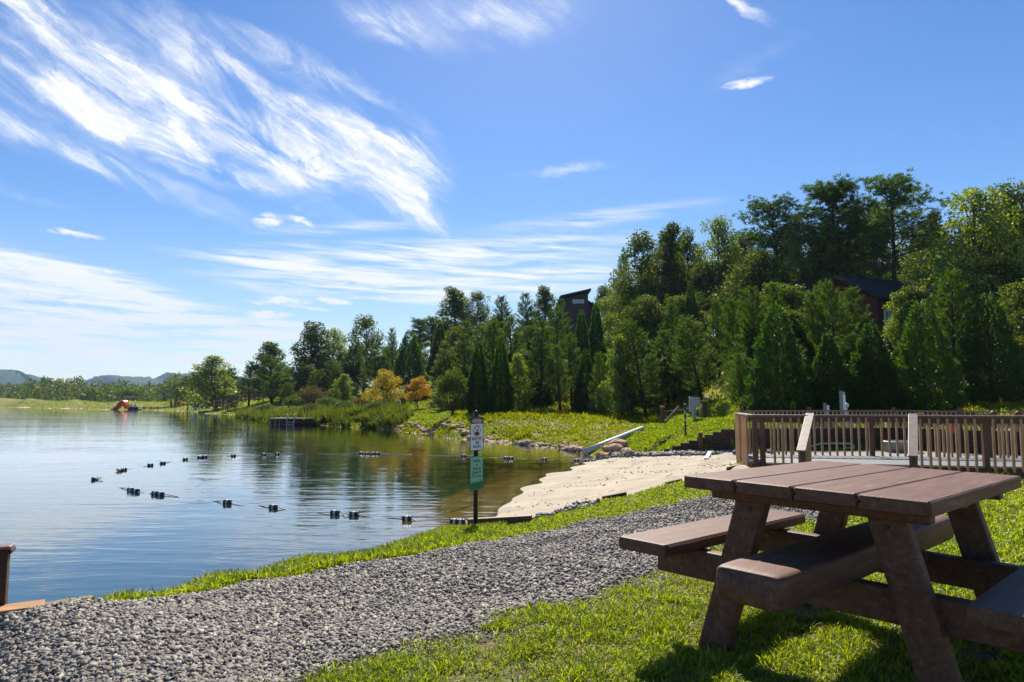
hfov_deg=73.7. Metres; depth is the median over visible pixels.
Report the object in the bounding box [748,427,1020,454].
retaining wall
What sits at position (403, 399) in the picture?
shrub
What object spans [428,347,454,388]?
pine tree
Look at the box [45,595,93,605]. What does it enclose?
landing board
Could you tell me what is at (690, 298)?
cedar tree
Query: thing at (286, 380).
broadleaf tree
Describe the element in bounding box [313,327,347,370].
broadleaf tree
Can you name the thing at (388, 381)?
golden tree
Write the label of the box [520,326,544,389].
cedar tree
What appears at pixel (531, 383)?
pine tree
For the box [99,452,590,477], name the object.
swim rope
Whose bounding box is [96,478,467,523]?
swim rope
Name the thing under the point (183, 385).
pine tree
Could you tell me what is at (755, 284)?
broadleaf tree
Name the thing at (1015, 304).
broadleaf tree
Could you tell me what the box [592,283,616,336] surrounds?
broadleaf tree
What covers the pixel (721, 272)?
broadleaf tree
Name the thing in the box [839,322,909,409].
cedar tree
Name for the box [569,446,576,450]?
shore rock
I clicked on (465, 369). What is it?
broadleaf tree
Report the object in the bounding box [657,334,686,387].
pine tree
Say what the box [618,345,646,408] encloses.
pine tree
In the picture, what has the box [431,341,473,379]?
broadleaf tree
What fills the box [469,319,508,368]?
pine tree
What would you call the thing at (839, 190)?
tall pine tree
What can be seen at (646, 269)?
broadleaf tree
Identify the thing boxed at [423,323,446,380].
cedar tree
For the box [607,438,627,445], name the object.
boulder
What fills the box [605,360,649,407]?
pine tree
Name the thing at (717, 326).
pine tree
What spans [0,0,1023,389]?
sky
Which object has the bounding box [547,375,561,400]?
cedar tree
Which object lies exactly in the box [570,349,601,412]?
cedar tree
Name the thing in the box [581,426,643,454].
drain pipe
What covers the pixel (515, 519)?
edging beam
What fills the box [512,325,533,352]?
pine tree
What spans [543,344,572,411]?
pine tree
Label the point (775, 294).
pine tree
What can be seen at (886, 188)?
tall pine tree
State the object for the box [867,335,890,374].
pine tree
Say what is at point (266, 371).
tree
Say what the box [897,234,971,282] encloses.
broadleaf tree
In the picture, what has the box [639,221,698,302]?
broadleaf tree
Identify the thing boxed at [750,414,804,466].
deck railing
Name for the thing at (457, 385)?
shrub
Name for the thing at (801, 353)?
pine tree
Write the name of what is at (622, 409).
pine tree
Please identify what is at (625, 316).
broadleaf tree
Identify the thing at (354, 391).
pine tree
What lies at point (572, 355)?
pine tree
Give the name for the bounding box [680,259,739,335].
broadleaf tree
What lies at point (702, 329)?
broadleaf tree
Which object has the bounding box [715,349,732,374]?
pine tree
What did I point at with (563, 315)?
pine tree
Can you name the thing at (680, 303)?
broadleaf tree
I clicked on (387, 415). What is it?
reeds
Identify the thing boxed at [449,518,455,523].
rope float
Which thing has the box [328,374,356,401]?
broadleaf tree
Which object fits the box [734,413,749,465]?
deck railing
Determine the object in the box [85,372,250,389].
hill
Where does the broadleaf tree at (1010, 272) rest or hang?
on the ground at (5, 401)
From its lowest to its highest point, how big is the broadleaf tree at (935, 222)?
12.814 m
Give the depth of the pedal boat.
143.88 m
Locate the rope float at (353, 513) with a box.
[349,511,358,515]
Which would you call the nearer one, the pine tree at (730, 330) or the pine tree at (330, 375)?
the pine tree at (730, 330)
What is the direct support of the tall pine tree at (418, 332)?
on the ground at (5, 401)
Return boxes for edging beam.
[467,515,531,525]
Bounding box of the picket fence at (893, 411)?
[740,407,1023,430]
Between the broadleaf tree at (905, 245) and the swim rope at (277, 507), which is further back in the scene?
the broadleaf tree at (905, 245)
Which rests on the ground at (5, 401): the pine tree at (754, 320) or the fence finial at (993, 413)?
the pine tree at (754, 320)
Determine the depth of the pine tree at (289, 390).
86.46 m
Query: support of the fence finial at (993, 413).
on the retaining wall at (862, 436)
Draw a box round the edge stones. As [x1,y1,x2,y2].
[532,497,599,519]
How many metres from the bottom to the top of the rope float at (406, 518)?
0.093 m
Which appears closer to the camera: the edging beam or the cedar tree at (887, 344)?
the edging beam
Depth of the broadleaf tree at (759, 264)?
53.72 m
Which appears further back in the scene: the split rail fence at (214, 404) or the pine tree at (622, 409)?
the split rail fence at (214, 404)
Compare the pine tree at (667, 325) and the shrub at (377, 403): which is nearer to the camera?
the pine tree at (667, 325)
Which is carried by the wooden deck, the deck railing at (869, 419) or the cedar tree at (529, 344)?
the deck railing at (869, 419)
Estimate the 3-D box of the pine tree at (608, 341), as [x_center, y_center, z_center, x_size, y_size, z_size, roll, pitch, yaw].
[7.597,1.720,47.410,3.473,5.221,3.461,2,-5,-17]
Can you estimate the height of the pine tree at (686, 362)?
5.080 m
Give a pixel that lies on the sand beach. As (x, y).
(631, 484)
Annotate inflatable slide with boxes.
[111,400,129,409]
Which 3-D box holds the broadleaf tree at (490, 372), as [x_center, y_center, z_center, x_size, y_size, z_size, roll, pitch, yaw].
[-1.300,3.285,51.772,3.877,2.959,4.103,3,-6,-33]
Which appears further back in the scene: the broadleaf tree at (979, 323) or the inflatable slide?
the inflatable slide
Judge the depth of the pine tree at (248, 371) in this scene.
107.43 m
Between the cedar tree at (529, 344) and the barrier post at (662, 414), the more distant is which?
the cedar tree at (529, 344)
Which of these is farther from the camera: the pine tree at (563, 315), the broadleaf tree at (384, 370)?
the broadleaf tree at (384, 370)
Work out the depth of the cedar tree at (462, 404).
49.42 m
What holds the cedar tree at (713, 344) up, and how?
on the ground at (5, 401)
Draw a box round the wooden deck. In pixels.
[738,454,1023,477]
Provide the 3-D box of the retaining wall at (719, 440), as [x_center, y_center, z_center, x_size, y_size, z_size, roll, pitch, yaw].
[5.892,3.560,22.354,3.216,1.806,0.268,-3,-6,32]
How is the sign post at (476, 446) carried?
on the lawn ground at (807, 623)
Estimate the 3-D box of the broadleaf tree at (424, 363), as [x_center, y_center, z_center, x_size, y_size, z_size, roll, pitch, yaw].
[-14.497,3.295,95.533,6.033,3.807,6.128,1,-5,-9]
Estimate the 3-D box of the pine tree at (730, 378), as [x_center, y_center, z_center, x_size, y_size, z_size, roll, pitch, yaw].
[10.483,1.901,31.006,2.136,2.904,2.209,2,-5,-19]
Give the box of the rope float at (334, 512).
[330,510,339,514]
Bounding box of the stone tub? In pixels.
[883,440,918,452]
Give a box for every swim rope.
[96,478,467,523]
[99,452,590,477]
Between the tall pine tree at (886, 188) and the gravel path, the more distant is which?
the tall pine tree at (886, 188)
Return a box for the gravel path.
[53,499,855,675]
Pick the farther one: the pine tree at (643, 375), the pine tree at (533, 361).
the pine tree at (533, 361)
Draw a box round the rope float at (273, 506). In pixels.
[269,504,277,508]
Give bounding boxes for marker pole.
[684,402,686,435]
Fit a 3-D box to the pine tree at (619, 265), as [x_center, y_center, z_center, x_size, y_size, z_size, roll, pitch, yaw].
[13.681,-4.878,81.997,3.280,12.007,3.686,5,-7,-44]
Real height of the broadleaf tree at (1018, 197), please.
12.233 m
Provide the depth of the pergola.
123.54 m
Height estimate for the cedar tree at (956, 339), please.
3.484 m
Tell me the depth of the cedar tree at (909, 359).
25.97 m
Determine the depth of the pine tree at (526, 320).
78.52 m
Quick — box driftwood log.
[704,451,711,459]
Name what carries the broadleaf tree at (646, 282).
on the ground at (5, 401)
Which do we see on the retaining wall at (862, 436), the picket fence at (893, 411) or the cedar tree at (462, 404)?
the picket fence at (893, 411)
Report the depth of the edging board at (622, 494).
10.88 m
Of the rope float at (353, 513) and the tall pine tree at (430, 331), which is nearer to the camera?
the rope float at (353, 513)
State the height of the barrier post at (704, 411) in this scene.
1.093 m
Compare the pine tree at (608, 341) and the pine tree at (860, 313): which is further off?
the pine tree at (608, 341)
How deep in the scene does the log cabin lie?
47.86 m
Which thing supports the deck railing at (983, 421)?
attached to the wooden deck
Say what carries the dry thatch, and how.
on the lawn ground at (807, 623)
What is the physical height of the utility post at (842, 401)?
1.212 m
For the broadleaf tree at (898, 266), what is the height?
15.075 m
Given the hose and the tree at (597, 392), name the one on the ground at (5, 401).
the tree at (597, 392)
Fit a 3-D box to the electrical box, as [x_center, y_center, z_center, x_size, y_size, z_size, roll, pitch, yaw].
[8.252,3.086,30.807,0.512,1.120,0.265,1,-5,-12]
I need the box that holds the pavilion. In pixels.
[402,385,433,401]
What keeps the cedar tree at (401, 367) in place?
on the ground at (5, 401)
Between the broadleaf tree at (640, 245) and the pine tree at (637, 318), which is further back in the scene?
the broadleaf tree at (640, 245)
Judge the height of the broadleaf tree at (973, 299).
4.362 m
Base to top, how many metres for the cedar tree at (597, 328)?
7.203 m
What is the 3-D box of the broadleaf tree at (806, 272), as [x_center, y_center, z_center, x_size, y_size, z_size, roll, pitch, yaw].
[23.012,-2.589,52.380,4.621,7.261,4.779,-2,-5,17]
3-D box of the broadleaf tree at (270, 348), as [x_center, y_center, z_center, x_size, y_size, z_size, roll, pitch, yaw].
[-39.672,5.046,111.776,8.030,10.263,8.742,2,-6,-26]
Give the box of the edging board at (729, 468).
[726,463,744,469]
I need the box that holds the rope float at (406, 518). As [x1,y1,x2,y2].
[402,515,411,520]
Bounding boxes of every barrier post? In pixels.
[660,406,679,423]
[702,400,706,417]
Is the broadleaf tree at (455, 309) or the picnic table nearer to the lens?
the picnic table
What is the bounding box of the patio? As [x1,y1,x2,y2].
[766,451,1020,457]
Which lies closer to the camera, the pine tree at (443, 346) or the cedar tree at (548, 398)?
the cedar tree at (548, 398)
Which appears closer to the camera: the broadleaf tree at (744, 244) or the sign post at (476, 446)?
the sign post at (476, 446)
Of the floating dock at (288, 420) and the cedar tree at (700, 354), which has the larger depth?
the floating dock at (288, 420)
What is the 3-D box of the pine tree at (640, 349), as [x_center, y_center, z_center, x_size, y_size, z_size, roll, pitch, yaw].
[7.448,1.613,38.505,3.642,5.858,3.654,3,-6,-31]
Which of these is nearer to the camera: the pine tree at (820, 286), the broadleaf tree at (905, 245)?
the pine tree at (820, 286)
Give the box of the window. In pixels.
[884,310,891,327]
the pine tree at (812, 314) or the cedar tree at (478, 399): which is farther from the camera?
the cedar tree at (478, 399)
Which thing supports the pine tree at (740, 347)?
on the ground at (5, 401)
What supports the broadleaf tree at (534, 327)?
on the ground at (5, 401)
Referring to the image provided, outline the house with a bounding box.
[557,288,594,347]
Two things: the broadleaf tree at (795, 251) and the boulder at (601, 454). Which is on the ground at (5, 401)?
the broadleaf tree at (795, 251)
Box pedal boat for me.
[128,404,136,409]
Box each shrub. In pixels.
[253,403,275,410]
[282,395,306,408]
[294,385,332,404]
[301,403,321,411]
[315,395,339,406]
[330,400,354,409]
[349,397,370,404]
[363,400,390,409]
[392,393,413,404]
[434,366,468,415]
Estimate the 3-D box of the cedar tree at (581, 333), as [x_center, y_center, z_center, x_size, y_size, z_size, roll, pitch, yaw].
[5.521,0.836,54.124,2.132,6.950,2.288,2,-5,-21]
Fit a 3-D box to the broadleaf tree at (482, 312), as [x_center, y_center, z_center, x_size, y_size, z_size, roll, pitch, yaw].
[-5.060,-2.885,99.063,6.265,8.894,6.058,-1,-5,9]
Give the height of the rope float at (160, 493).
0.093 m
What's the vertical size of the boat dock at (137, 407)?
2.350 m
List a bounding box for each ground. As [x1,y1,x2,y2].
[0,338,1023,478]
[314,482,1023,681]
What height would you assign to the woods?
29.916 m
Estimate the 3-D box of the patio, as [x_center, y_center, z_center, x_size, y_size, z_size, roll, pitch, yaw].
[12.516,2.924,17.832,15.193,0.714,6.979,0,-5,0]
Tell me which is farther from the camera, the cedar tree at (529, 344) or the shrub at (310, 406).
the shrub at (310, 406)
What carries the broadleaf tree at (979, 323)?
on the ground at (5, 401)
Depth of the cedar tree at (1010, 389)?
27.02 m
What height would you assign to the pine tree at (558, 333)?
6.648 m
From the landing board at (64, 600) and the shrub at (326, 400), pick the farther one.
the shrub at (326, 400)
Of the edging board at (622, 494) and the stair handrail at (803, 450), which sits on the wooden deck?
the stair handrail at (803, 450)
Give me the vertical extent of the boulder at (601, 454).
0.305 m
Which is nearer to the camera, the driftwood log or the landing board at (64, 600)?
the landing board at (64, 600)
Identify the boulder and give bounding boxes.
[596,451,607,458]
[602,443,622,452]
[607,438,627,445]
[619,448,632,455]
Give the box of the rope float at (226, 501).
[223,499,231,503]
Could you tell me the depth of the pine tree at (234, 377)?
115.81 m
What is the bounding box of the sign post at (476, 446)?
[470,410,482,523]
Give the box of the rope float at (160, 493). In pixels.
[156,492,164,495]
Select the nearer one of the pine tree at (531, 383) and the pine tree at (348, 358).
the pine tree at (531, 383)
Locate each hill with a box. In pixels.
[0,369,71,396]
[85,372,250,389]
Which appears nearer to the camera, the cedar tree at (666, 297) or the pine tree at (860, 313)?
the pine tree at (860, 313)
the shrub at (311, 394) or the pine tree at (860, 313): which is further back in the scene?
the shrub at (311, 394)
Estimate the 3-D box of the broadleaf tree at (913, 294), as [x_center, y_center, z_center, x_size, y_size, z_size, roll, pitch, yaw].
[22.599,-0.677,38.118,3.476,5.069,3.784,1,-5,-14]
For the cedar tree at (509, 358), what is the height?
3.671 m
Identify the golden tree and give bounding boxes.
[361,368,404,402]
[403,376,431,407]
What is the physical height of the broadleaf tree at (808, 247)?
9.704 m
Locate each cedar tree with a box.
[389,329,426,391]
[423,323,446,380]
[459,375,479,408]
[463,341,493,413]
[490,336,515,411]
[508,353,516,378]
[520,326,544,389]
[528,374,556,405]
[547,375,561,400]
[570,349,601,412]
[571,310,594,389]
[588,302,606,378]
[631,334,664,395]
[662,294,673,320]
[682,348,714,380]
[683,280,704,351]
[707,327,731,366]
[737,302,814,413]
[804,332,864,414]
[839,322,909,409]
[863,335,902,383]
[883,345,932,394]
[885,298,970,414]
[944,314,993,363]
[950,291,1023,403]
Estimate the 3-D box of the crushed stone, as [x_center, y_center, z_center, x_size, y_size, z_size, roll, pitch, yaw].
[5.357,3.336,21.675,5.654,1.020,1.550,-2,-5,20]
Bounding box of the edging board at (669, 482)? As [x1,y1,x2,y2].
[665,479,681,483]
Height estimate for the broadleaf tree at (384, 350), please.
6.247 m
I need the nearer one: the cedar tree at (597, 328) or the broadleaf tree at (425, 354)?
the cedar tree at (597, 328)
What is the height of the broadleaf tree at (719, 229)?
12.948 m
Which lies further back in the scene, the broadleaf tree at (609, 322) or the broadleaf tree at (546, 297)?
the broadleaf tree at (546, 297)
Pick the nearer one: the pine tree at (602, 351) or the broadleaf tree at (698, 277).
the pine tree at (602, 351)
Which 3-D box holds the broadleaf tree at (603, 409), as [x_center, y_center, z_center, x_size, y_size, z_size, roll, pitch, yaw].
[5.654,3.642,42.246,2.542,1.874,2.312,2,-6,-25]
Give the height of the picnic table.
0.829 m
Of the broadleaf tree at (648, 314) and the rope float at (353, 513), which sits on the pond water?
the rope float at (353, 513)
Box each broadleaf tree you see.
[175,372,210,402]
[177,354,247,409]
[246,341,290,400]
[265,376,300,401]
[274,320,338,401]
[291,364,321,401]
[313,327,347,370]
[322,352,361,377]
[323,361,347,387]
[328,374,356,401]
[341,314,391,382]
[341,363,372,397]
[367,346,398,372]
[370,363,393,379]
[389,353,427,371]
[418,335,429,362]
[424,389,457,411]
[427,286,478,338]
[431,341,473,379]
[435,324,474,365]
[448,365,469,397]
[465,290,491,341]
[470,322,499,343]
[473,325,509,352]
[475,315,506,345]
[480,367,503,379]
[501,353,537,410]
[514,320,547,343]
[531,285,556,344]
[538,324,571,362]
[586,386,619,412]
[590,279,625,337]
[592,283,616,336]
[598,305,654,352]
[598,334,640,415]
[601,283,649,330]
[603,228,672,330]
[620,294,667,345]
[628,271,662,329]
[632,254,657,289]
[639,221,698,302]
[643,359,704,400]
[647,293,723,347]
[654,271,686,324]
[660,321,712,362]
[675,226,707,290]
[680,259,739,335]
[683,214,751,335]
[702,260,736,324]
[708,247,804,316]
[710,273,766,333]
[714,227,760,278]
[726,284,821,340]
[743,281,806,344]
[771,309,826,373]
[780,211,821,289]
[784,240,849,279]
[787,260,824,310]
[807,224,869,286]
[852,211,898,278]
[858,198,906,280]
[882,290,924,353]
[888,285,939,353]
[892,294,984,341]
[897,229,923,266]
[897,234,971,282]
[901,186,1023,319]
[902,211,947,280]
[943,255,970,283]
[944,302,1022,342]
[949,258,1023,323]
[952,177,1023,285]
[959,278,1023,366]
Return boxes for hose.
[811,443,854,448]
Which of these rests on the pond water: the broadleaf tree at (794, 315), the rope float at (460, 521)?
the rope float at (460, 521)
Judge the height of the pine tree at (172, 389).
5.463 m
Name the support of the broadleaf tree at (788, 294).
on the ground at (5, 401)
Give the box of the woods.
[0,371,297,401]
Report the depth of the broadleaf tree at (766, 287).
42.30 m
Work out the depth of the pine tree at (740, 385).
29.58 m
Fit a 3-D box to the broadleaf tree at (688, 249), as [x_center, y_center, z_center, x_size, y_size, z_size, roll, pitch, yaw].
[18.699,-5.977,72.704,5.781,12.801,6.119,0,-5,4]
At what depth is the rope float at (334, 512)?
11.41 m
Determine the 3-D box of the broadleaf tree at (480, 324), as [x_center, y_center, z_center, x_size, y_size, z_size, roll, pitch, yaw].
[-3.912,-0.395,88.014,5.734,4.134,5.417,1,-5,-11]
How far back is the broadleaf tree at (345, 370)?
91.07 m
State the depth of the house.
86.70 m
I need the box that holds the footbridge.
[222,392,263,408]
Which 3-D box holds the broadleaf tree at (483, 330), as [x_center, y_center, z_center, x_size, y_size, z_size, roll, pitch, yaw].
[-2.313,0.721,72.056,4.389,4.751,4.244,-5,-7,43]
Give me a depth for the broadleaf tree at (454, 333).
70.59 m
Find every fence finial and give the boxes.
[990,411,996,430]
[1014,411,1021,431]
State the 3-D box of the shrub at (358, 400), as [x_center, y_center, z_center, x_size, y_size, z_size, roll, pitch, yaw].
[-12.843,5.424,57.792,2.241,1.485,2.330,1,-5,-6]
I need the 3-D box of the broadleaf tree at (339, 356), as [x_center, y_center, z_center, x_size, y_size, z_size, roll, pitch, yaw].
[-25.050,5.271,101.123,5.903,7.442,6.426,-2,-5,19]
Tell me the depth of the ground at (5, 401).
36.50 m
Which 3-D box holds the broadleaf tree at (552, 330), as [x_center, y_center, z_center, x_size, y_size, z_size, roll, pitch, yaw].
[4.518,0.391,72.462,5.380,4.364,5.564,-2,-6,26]
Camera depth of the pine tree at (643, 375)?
41.39 m
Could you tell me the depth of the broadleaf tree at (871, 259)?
66.92 m
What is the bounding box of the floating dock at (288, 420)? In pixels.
[268,414,324,424]
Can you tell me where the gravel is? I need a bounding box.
[0,495,851,681]
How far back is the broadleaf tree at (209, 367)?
110.61 m
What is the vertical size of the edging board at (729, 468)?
0.170 m
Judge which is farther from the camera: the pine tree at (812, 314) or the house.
the house
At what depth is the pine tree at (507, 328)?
56.17 m
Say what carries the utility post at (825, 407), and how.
on the ground at (5, 401)
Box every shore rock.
[522,440,531,444]
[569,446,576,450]
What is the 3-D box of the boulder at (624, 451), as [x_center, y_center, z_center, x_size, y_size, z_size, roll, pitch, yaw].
[3.755,3.678,22.391,0.437,0.375,0.688,-1,-5,15]
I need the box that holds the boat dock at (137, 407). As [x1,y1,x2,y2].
[130,401,175,408]
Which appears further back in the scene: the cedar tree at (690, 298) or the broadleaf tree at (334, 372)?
the broadleaf tree at (334, 372)
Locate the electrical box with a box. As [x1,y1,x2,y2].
[689,397,700,418]
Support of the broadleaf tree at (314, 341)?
on the ground at (5, 401)
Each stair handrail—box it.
[796,413,813,462]
[908,413,917,467]
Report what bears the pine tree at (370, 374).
on the ground at (5, 401)
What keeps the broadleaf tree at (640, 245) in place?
on the ground at (5, 401)
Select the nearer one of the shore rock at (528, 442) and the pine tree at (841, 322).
the shore rock at (528, 442)
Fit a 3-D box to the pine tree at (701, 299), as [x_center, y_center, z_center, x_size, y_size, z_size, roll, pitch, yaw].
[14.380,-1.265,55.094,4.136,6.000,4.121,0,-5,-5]
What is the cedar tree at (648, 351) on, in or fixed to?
on the ground at (5, 401)
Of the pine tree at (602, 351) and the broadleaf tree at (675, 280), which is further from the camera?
the broadleaf tree at (675, 280)
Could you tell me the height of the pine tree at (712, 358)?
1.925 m
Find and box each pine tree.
[166,381,184,400]
[171,376,194,403]
[221,367,247,400]
[234,360,259,405]
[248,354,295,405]
[278,382,296,405]
[306,349,321,385]
[307,369,332,405]
[309,360,342,398]
[338,338,365,384]
[349,382,361,399]
[358,344,394,393]
[383,328,398,384]
[409,317,430,353]
[419,315,443,347]
[428,344,448,376]
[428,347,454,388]
[450,319,477,355]
[450,331,477,373]
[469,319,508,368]
[488,294,513,337]
[498,313,527,361]
[512,292,540,341]
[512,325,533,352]
[514,361,537,404]
[520,319,562,407]
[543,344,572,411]
[544,304,570,359]
[552,333,581,402]
[553,297,573,357]
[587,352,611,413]
[593,337,609,378]
[600,328,631,388]
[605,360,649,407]
[612,253,631,313]
[612,319,678,416]
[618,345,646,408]
[620,299,649,345]
[638,354,663,410]
[645,329,688,402]
[651,300,683,376]
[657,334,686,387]
[668,314,728,402]
[681,291,710,338]
[702,298,729,376]
[706,348,717,369]
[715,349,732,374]
[717,296,744,393]
[719,301,740,341]
[719,352,762,409]
[720,323,772,392]
[722,288,767,354]
[728,351,747,408]
[732,191,810,277]
[738,284,765,364]
[762,279,788,379]
[764,256,792,301]
[771,339,809,390]
[794,172,873,276]
[794,290,839,371]
[802,299,861,367]
[806,284,829,320]
[807,277,867,366]
[835,167,956,286]
[836,333,872,387]
[837,285,880,344]
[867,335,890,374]
[926,267,993,380]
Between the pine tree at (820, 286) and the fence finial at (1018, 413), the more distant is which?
the pine tree at (820, 286)
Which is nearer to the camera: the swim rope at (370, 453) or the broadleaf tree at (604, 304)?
the swim rope at (370, 453)
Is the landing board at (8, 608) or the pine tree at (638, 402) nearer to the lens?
the landing board at (8, 608)
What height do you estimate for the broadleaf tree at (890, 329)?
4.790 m
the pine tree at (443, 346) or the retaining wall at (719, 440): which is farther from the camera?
the pine tree at (443, 346)
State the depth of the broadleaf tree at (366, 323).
103.66 m
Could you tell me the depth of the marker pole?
25.07 m
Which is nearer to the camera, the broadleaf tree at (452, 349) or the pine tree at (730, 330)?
the pine tree at (730, 330)
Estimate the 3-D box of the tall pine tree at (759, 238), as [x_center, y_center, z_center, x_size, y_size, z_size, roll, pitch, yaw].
[22.729,-6.179,58.391,7.616,13.614,7.514,-2,-5,20]
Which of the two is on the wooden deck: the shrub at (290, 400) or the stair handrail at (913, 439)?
the stair handrail at (913, 439)
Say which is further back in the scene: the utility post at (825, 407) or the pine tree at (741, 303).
the pine tree at (741, 303)
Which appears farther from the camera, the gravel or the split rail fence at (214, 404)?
the split rail fence at (214, 404)
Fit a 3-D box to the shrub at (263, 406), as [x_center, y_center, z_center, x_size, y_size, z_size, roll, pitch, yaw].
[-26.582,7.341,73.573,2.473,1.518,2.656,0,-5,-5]
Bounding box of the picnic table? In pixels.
[619,460,1023,681]
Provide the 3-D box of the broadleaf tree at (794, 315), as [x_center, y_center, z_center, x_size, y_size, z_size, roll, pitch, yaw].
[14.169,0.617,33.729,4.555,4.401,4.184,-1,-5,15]
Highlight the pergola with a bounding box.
[187,390,212,410]
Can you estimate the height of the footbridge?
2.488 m
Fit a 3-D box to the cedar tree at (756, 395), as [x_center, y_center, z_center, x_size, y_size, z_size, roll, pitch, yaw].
[10.612,0.798,27.586,2.959,4.792,2.963,-3,-6,29]
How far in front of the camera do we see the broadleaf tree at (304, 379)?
96.20 m
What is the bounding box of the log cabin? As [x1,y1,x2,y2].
[802,276,954,342]
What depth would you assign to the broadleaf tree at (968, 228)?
42.19 m
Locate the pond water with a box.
[0,407,598,577]
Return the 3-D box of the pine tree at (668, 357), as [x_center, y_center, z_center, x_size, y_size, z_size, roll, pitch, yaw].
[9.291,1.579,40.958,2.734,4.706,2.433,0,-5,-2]
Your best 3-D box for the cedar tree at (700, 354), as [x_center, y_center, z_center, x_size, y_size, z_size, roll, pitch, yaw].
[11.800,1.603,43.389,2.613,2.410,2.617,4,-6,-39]
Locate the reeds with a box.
[234,397,418,428]
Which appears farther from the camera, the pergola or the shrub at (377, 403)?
the pergola
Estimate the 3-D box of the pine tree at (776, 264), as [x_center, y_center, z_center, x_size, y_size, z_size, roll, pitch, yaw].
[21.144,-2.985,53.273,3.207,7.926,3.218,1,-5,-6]
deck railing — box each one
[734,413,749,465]
[740,414,1023,457]
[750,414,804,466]
[918,415,1023,473]
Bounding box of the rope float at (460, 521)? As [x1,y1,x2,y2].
[455,519,464,523]
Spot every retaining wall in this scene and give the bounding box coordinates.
[654,423,735,451]
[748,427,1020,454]
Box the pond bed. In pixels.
[7,407,568,603]
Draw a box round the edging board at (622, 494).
[602,492,626,498]
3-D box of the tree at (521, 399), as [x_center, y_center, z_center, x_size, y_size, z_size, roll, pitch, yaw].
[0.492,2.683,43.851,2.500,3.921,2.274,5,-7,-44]
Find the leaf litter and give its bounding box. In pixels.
[507,454,741,511]
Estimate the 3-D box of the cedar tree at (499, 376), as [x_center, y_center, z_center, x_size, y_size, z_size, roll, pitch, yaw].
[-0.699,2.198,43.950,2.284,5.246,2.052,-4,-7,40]
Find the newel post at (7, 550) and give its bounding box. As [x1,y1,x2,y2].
[0,543,15,605]
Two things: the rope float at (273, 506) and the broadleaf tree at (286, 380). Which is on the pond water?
the rope float at (273, 506)
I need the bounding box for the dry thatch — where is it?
[205,570,1022,681]
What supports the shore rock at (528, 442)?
on the ground at (5, 401)
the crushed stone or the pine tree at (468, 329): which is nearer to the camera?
the crushed stone
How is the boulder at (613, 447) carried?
on the ground at (5, 401)
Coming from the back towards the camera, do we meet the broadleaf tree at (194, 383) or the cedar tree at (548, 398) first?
the broadleaf tree at (194, 383)
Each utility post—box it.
[823,403,828,425]
[839,391,846,424]
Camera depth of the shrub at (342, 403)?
55.36 m
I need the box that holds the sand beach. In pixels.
[493,452,750,516]
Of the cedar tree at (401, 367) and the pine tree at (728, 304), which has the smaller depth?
the pine tree at (728, 304)
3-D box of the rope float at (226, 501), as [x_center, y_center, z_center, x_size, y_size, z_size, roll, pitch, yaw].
[-5.275,2.985,12.653,0.144,0.093,0.095,-1,-5,14]
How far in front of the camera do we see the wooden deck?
13.78 m
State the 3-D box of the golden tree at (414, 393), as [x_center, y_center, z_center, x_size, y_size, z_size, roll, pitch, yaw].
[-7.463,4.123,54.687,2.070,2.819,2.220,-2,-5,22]
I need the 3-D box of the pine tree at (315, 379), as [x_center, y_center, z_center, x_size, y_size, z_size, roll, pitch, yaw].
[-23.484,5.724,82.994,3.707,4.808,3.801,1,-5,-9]
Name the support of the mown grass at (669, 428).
on the ground at (5, 401)
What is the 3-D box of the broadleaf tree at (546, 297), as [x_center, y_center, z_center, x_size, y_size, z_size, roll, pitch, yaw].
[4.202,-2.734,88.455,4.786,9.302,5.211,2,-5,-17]
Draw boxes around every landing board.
[0,599,44,615]
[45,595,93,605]
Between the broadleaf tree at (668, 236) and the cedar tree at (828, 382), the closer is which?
the cedar tree at (828, 382)
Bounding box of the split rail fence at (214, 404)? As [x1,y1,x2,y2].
[213,400,224,410]
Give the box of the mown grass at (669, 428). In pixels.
[3,367,996,450]
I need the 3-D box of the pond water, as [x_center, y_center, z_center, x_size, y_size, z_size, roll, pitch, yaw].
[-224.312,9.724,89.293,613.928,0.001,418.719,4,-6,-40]
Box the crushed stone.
[595,446,773,459]
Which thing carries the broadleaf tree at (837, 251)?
on the ground at (5, 401)
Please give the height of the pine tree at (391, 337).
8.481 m

